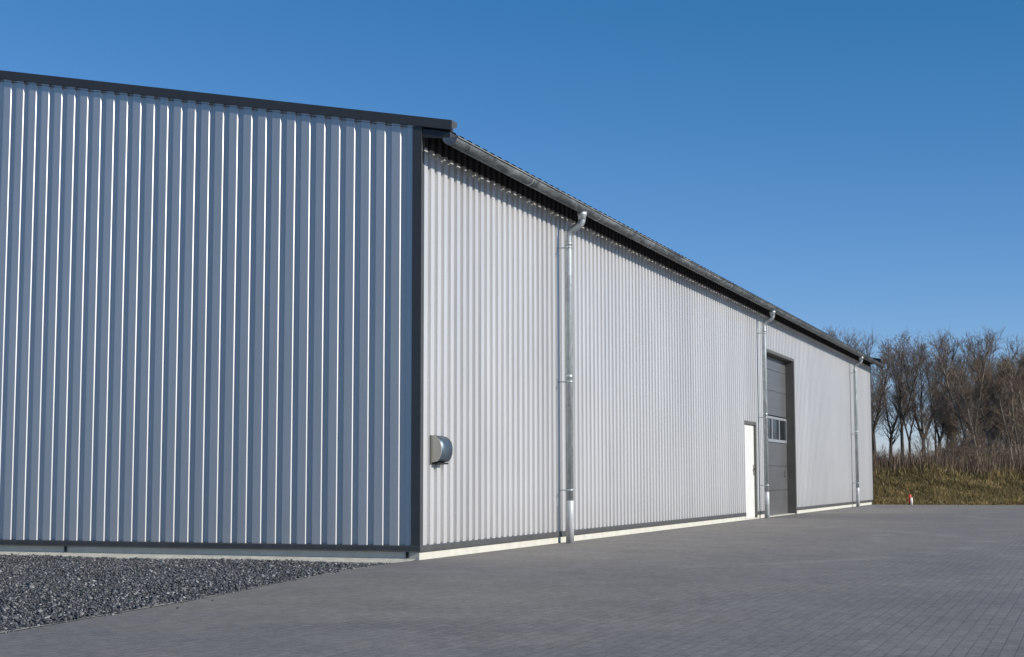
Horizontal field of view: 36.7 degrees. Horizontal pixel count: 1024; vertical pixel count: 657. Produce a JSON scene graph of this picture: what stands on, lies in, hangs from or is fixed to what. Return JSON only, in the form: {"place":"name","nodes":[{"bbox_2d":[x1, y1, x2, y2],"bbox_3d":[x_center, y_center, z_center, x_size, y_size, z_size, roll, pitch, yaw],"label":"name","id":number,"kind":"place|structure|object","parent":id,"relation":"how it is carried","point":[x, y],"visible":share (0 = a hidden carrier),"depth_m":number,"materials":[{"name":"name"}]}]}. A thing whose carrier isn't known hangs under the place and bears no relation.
{"place":"outdoors","nodes":[
{"label":"outdoors","id":0,"kind":"place"},
{"bbox_2d":[0,553,389,633],"bbox_3d":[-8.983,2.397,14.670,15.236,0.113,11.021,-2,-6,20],"label":"gravel","id":1,"kind":"structure","parent":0,"point":[28,583],"depth_m":14.46,"materials":[{"name":"grey gravel"}]},
{"bbox_2d":[0,563,388,632],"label":"mortar edge","id":2,"kind":"object","parent":1,"relation":"on","point":[149,606],"visible":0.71,"depth_m":11.13,"materials":[{"name":"grey concrete"}]},
{"bbox_2d":[0,551,414,563],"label":"concrete apron","id":3,"kind":"object","parent":1,"relation":"on","point":[310,559],"visible":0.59,"depth_m":18.42,"materials":[{"name":"grey concrete"}]},
{"bbox_2d":[0,505,1023,656],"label":"yard paving","id":4,"kind":"structure","parent":0,"point":[905,581],"depth_m":11.50,"materials":[{"name":"concrete"}]},
{"bbox_2d":[908,494,912,504],"bbox_3d":[13.621,5.847,52.764,0.094,0.350,0.148,4,-7,-36],"label":"marker post","id":5,"kind":"object","parent":4,"relation":"on","point":[910,500],"visible":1,"depth_m":52.73,"materials":[{"name":"red paint"}]},
{"bbox_2d":[0,0,1023,458],"label":"sky","id":6,"kind":"structure","parent":0,"point":[857,164],"materials":[{"name":"blue"}]},
{"bbox_2d":[872,458,1023,504],"bbox_3d":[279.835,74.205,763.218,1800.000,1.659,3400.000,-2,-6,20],"label":"ground","id":7,"kind":"structure","parent":0,"point":[944,489],"depth_m":54.60,"materials":[{"name":"plant"}]},
{"bbox_2d":[0,70,884,560],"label":"warehouse","id":8,"kind":"structure","parent":7,"relation":"on","point":[240,326],"depth_m":19.34,"materials":[{"name":"silver metal"}]},
{"bbox_2d":[744,420,757,517],"bbox_3d":[5.336,3.176,34.770,0.155,2.167,1.232,-2,-6,20],"label":"door","id":9,"kind":"structure","parent":8,"relation":"in","point":[750,427],"depth_m":34.94,"materials":[{"name":"white metal"}]},
{"bbox_2d":[821,322,877,373],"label":"bare tree","id":10,"kind":"object","parent":7,"relation":"on","point":[863,343],"visible":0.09,"depth_m":104.31,"materials":[{"name":"brown wood"}]},
{"bbox_2d":[832,327,898,455],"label":"bare tree","id":11,"kind":"object","parent":7,"relation":"on","point":[881,393],"visible":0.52,"depth_m":100.45,"materials":[{"name":"brown wood"}]},
{"bbox_2d":[871,357,882,417],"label":"bare tree","id":12,"kind":"object","parent":7,"relation":"on","point":[873,386],"visible":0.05,"depth_m":116.28,"materials":[{"name":"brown wood"}]},
{"bbox_2d":[870,365,885,430],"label":"bare tree","id":13,"kind":"object","parent":7,"relation":"on","point":[879,426],"visible":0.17,"depth_m":127.09,"materials":[{"name":"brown wood"}]},
{"bbox_2d":[873,444,892,466],"bbox_3d":[14.259,5.292,61.902,2.039,1.434,1.283,-2,-6,15],"label":"shrub","id":14,"kind":"object","parent":7,"relation":"on","point":[884,450],"visible":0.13,"depth_m":61.87,"materials":[{"name":"brown plant"}]},
{"bbox_2d":[871,345,920,458],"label":"bare tree","id":15,"kind":"object","parent":7,"relation":"on","point":[891,432],"visible":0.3,"depth_m":130.96,"materials":[{"name":"brown wood"}]},
{"bbox_2d":[882,448,918,465],"bbox_3d":[15.033,5.182,60.214,1.597,1.123,1.005,-3,-6,27],"label":"shrub","id":16,"kind":"object","parent":7,"relation":"on","point":[898,455],"visible":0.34,"depth_m":60.15,"materials":[{"name":"brown plant"}]},
{"bbox_2d":[878,337,934,454],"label":"bare tree","id":17,"kind":"object","parent":7,"relation":"on","point":[898,393],"visible":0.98,"depth_m":93.24,"materials":[{"name":"brown wood"}]},
{"bbox_2d":[888,346,927,452],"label":"bare tree","id":18,"kind":"object","parent":7,"relation":"on","point":[911,431],"visible":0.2,"depth_m":130.57,"materials":[{"name":"brown wood"}]},
{"bbox_2d":[901,449,935,464],"bbox_3d":[16.033,5.261,60.378,1.627,1.144,1.024,-3,-6,29],"label":"shrub","id":19,"kind":"object","parent":7,"relation":"on","point":[919,454],"visible":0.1,"depth_m":60.31,"materials":[{"name":"brown plant"}]},
{"bbox_2d":[913,404,933,454],"bbox_3d":[17.119,4.600,63.953,0.984,3.068,1.140,-3,-6,29],"label":"sapling","id":20,"kind":"object","parent":7,"relation":"on","point":[926,426],"visible":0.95,"depth_m":63.88,"materials":[{"name":"brown plant"}]},
{"bbox_2d":[908,399,939,451],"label":"sapling","id":21,"kind":"object","parent":7,"relation":"on","point":[928,427],"visible":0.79,"depth_m":68.83,"materials":[{"name":"brown plant"}]},
{"bbox_2d":[887,325,971,455],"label":"bare tree","id":22,"kind":"object","parent":7,"relation":"on","point":[918,417],"visible":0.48,"depth_m":95.81,"materials":[{"name":"brown wood"}]},
{"bbox_2d":[927,361,938,452],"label":"bare tree","id":23,"kind":"object","parent":7,"relation":"on","point":[934,428],"visible":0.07,"depth_m":129.42,"materials":[{"name":"brown wood"}]},
{"bbox_2d":[915,355,957,443],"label":"bare tree","id":24,"kind":"object","parent":7,"relation":"on","point":[939,415],"visible":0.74,"depth_m":76.86,"materials":[{"name":"brown wood"}]},
{"bbox_2d":[917,357,965,438],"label":"bare tree","id":25,"kind":"object","parent":7,"relation":"on","point":[939,385],"visible":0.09,"depth_m":119.94,"materials":[{"name":"brown wood"}]},
{"bbox_2d":[918,346,970,448],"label":"bare tree","id":26,"kind":"object","parent":7,"relation":"on","point":[929,356],"visible":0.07,"depth_m":104.85,"materials":[{"name":"brown wood"}]},
{"bbox_2d":[930,451,960,467],"bbox_3d":[16.651,5.272,59.919,1.539,1.083,0.969,-5,-8,44],"label":"shrub","id":27,"kind":"object","parent":7,"relation":"on","point":[950,458],"visible":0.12,"depth_m":59.84,"materials":[{"name":"brown plant"}]},
{"bbox_2d":[873,441,1023,476],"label":"brush","id":28,"kind":"object","parent":7,"relation":"on","point":[978,466],"visible":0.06,"depth_m":57.36,"materials":[{"name":"brown plant"}]},
{"bbox_2d":[926,378,974,453],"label":"bare tree","id":29,"kind":"object","parent":7,"relation":"on","point":[947,425],"visible":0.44,"depth_m":79.77,"materials":[{"name":"brown plant"}]},
{"bbox_2d":[922,330,979,438],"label":"bare tree","id":30,"kind":"object","parent":7,"relation":"on","point":[960,362],"visible":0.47,"depth_m":93.12,"materials":[{"name":"brown wood"}]},
{"bbox_2d":[920,341,982,453],"bbox_3d":[18.341,3.473,64.212,1.967,5.899,2.586,5,-7,-40],"label":"sapling","id":31,"kind":"object","parent":7,"relation":"on","point":[948,389],"visible":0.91,"depth_m":64.27,"materials":[{"name":"brown plant"}]},
{"bbox_2d":[932,431,973,465],"bbox_3d":[17.356,4.881,60.335,1.839,1.885,1.903,-3,-6,25],"label":"shrub","id":32,"kind":"object","parent":7,"relation":"on","point":[965,448],"visible":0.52,"depth_m":60.39,"materials":[{"name":"brown plant"}]},
{"bbox_2d":[937,357,976,445],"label":"bare tree","id":33,"kind":"object","parent":7,"relation":"on","point":[949,404],"visible":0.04,"depth_m":119.65,"materials":[{"name":"brown wood"}]},
{"bbox_2d":[931,431,983,462],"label":"shrub","id":34,"kind":"object","parent":7,"relation":"on","point":[959,447],"visible":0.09,"depth_m":66.30,"materials":[{"name":"brown plant"}]},
{"bbox_2d":[944,435,979,456],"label":"shrub","id":35,"kind":"object","parent":7,"relation":"on","point":[946,447],"visible":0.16,"depth_m":65.64,"materials":[{"name":"brown plant"}]},
{"bbox_2d":[943,433,987,459],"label":"shrub","id":36,"kind":"object","parent":7,"relation":"on","point":[961,439],"visible":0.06,"depth_m":68.55,"materials":[{"name":"brown plant"}]},
{"bbox_2d":[950,432,982,459],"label":"shrub","id":37,"kind":"object","parent":7,"relation":"on","point":[956,442],"visible":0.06,"depth_m":66.61,"materials":[{"name":"brown plant"}]},
{"bbox_2d":[924,325,1011,439],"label":"bare tree","id":38,"kind":"object","parent":7,"relation":"on","point":[990,338],"visible":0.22,"depth_m":95.85,"materials":[{"name":"brown wood"}]},
{"bbox_2d":[943,365,995,445],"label":"sapling","id":39,"kind":"object","parent":7,"relation":"on","point":[959,383],"visible":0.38,"depth_m":67.93,"materials":[{"name":"brown plant"}]},
{"bbox_2d":[951,434,989,460],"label":"shrub","id":40,"kind":"object","parent":7,"relation":"on","point":[971,443],"visible":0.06,"depth_m":67.09,"materials":[{"name":"brown plant"}]},
{"bbox_2d":[952,363,990,443],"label":"bare tree","id":41,"kind":"object","parent":7,"relation":"on","point":[968,385],"visible":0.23,"depth_m":77.10,"materials":[{"name":"brown wood"}]},
{"bbox_2d":[958,446,989,463],"bbox_3d":[18.738,5.378,62.854,1.500,1.538,1.552,-5,-7,38],"label":"shrub","id":42,"kind":"object","parent":7,"relation":"on","point":[970,454],"visible":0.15,"depth_m":62.76,"materials":[{"name":"brown plant"}]},
{"bbox_2d":[956,380,994,458],"bbox_3d":[18.598,4.088,62.503,1.578,4.248,1.362,1,-6,-13],"label":"sapling","id":43,"kind":"object","parent":7,"relation":"on","point":[967,419],"visible":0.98,"depth_m":62.39,"materials":[{"name":"brown plant"}]},
{"bbox_2d":[955,360,999,445],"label":"bare tree","id":44,"kind":"object","parent":7,"relation":"on","point":[991,383],"visible":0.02,"depth_m":111.61,"materials":[{"name":"brown wood"}]},
{"bbox_2d":[952,328,1004,454],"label":"sapling","id":45,"kind":"object","parent":7,"relation":"on","point":[985,354],"visible":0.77,"depth_m":65.44,"materials":[{"name":"brown plant"}]},
{"bbox_2d":[961,365,1004,456],"bbox_3d":[19.460,3.833,63.532,1.841,4.956,1.589,-3,-6,24],"label":"sapling","id":46,"kind":"object","parent":7,"relation":"on","point":[982,404],"visible":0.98,"depth_m":63.52,"materials":[{"name":"brown plant"}]},
{"bbox_2d":[970,446,1003,473],"bbox_3d":[18.770,5.308,61.448,1.519,1.504,1.468,-1,-6,7],"label":"shrub","id":47,"kind":"object","parent":7,"relation":"on","point":[992,457],"visible":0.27,"depth_m":61.19,"materials":[{"name":"brown plant"}]},
{"bbox_2d":[967,382,1016,452],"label":"bare tree","id":48,"kind":"object","parent":7,"relation":"on","point":[990,432],"visible":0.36,"depth_m":75.03,"materials":[{"name":"brown plant"}]},
{"bbox_2d":[971,436,1014,463],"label":"shrub","id":49,"kind":"object","parent":7,"relation":"on","point":[998,454],"visible":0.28,"depth_m":65.62,"materials":[{"name":"brown plant"}]},
{"bbox_2d":[971,354,1015,448],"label":"bare tree","id":50,"kind":"object","parent":7,"relation":"on","point":[991,388],"visible":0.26,"depth_m":76.34,"materials":[{"name":"brown plant"}]},
{"bbox_2d":[963,333,1023,411],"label":"bare tree","id":51,"kind":"object","parent":7,"relation":"on","point":[1012,349],"visible":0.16,"depth_m":94.08,"materials":[{"name":"brown wood"}]},
{"bbox_2d":[963,349,1023,445],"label":"bare tree","id":52,"kind":"object","parent":7,"relation":"on","point":[978,361],"visible":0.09,"depth_m":86.84,"materials":[{"name":"brown plant"}]},
{"bbox_2d":[982,442,1015,462],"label":"shrub","id":53,"kind":"object","parent":7,"relation":"on","point":[1004,451],"visible":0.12,"depth_m":66.74,"materials":[{"name":"brown plant"}]},
{"bbox_2d":[984,369,1023,464],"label":"sapling","id":54,"kind":"object","parent":7,"relation":"on","point":[1001,409],"visible":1,"depth_m":63.05,"materials":[{"name":"brown plant"}]},
{"bbox_2d":[985,354,1023,466],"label":"sapling","id":55,"kind":"object","parent":7,"relation":"on","point":[1012,415],"visible":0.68,"depth_m":64.24,"materials":[{"name":"brown plant"}]},
{"bbox_2d":[992,351,1023,453],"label":"bare tree","id":56,"kind":"object","parent":7,"relation":"on","point":[1002,362],"visible":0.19,"depth_m":77.03,"materials":[{"name":"brown plant"}]},
{"bbox_2d":[997,365,1022,461],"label":"sapling","id":57,"kind":"object","parent":7,"relation":"on","point":[1011,443],"visible":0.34,"depth_m":66.59,"materials":[{"name":"brown plant"}]},
{"bbox_2d":[996,360,1023,449],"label":"bare tree","id":58,"kind":"object","parent":7,"relation":"on","point":[1008,405],"visible":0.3,"depth_m":74.86,"materials":[{"name":"brown wood"}]},
{"bbox_2d":[999,355,1023,427],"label":"bare tree","id":59,"kind":"object","parent":7,"relation":"on","point":[1018,390],"visible":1,"depth_m":62.97,"materials":[{"name":"brown plant"}]},
{"bbox_2d":[1001,347,1023,449],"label":"bare tree","id":60,"kind":"object","parent":7,"relation":"on","point":[1022,438],"visible":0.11,"depth_m":83.25,"materials":[{"name":"brown plant"}]},
{"bbox_2d":[1008,444,1022,459],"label":"shrub","id":61,"kind":"object","parent":7,"relation":"on","point":[1016,452],"visible":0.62,"depth_m":59.97,"materials":[{"name":"brown plant"}]},
{"bbox_2d":[1016,446,1023,466],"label":"shrub","id":62,"kind":"object","parent":7,"relation":"on","point":[1020,456],"visible":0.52,"depth_m":58.84,"materials":[{"name":"brown plant"}]},
{"bbox_2d":[1017,351,1023,390],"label":"bare tree","id":63,"kind":"object","parent":7,"relation":"on","point":[1022,360],"visible":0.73,"depth_m":73.10,"materials":[{"name":"brown plant"}]},
{"bbox_2d":[991,439,1017,465],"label":"shrub","id":64,"kind":"object","parent":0,"point":[1002,449],"visible":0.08,"depth_m":69.37,"materials":[{"name":"brown plant"}]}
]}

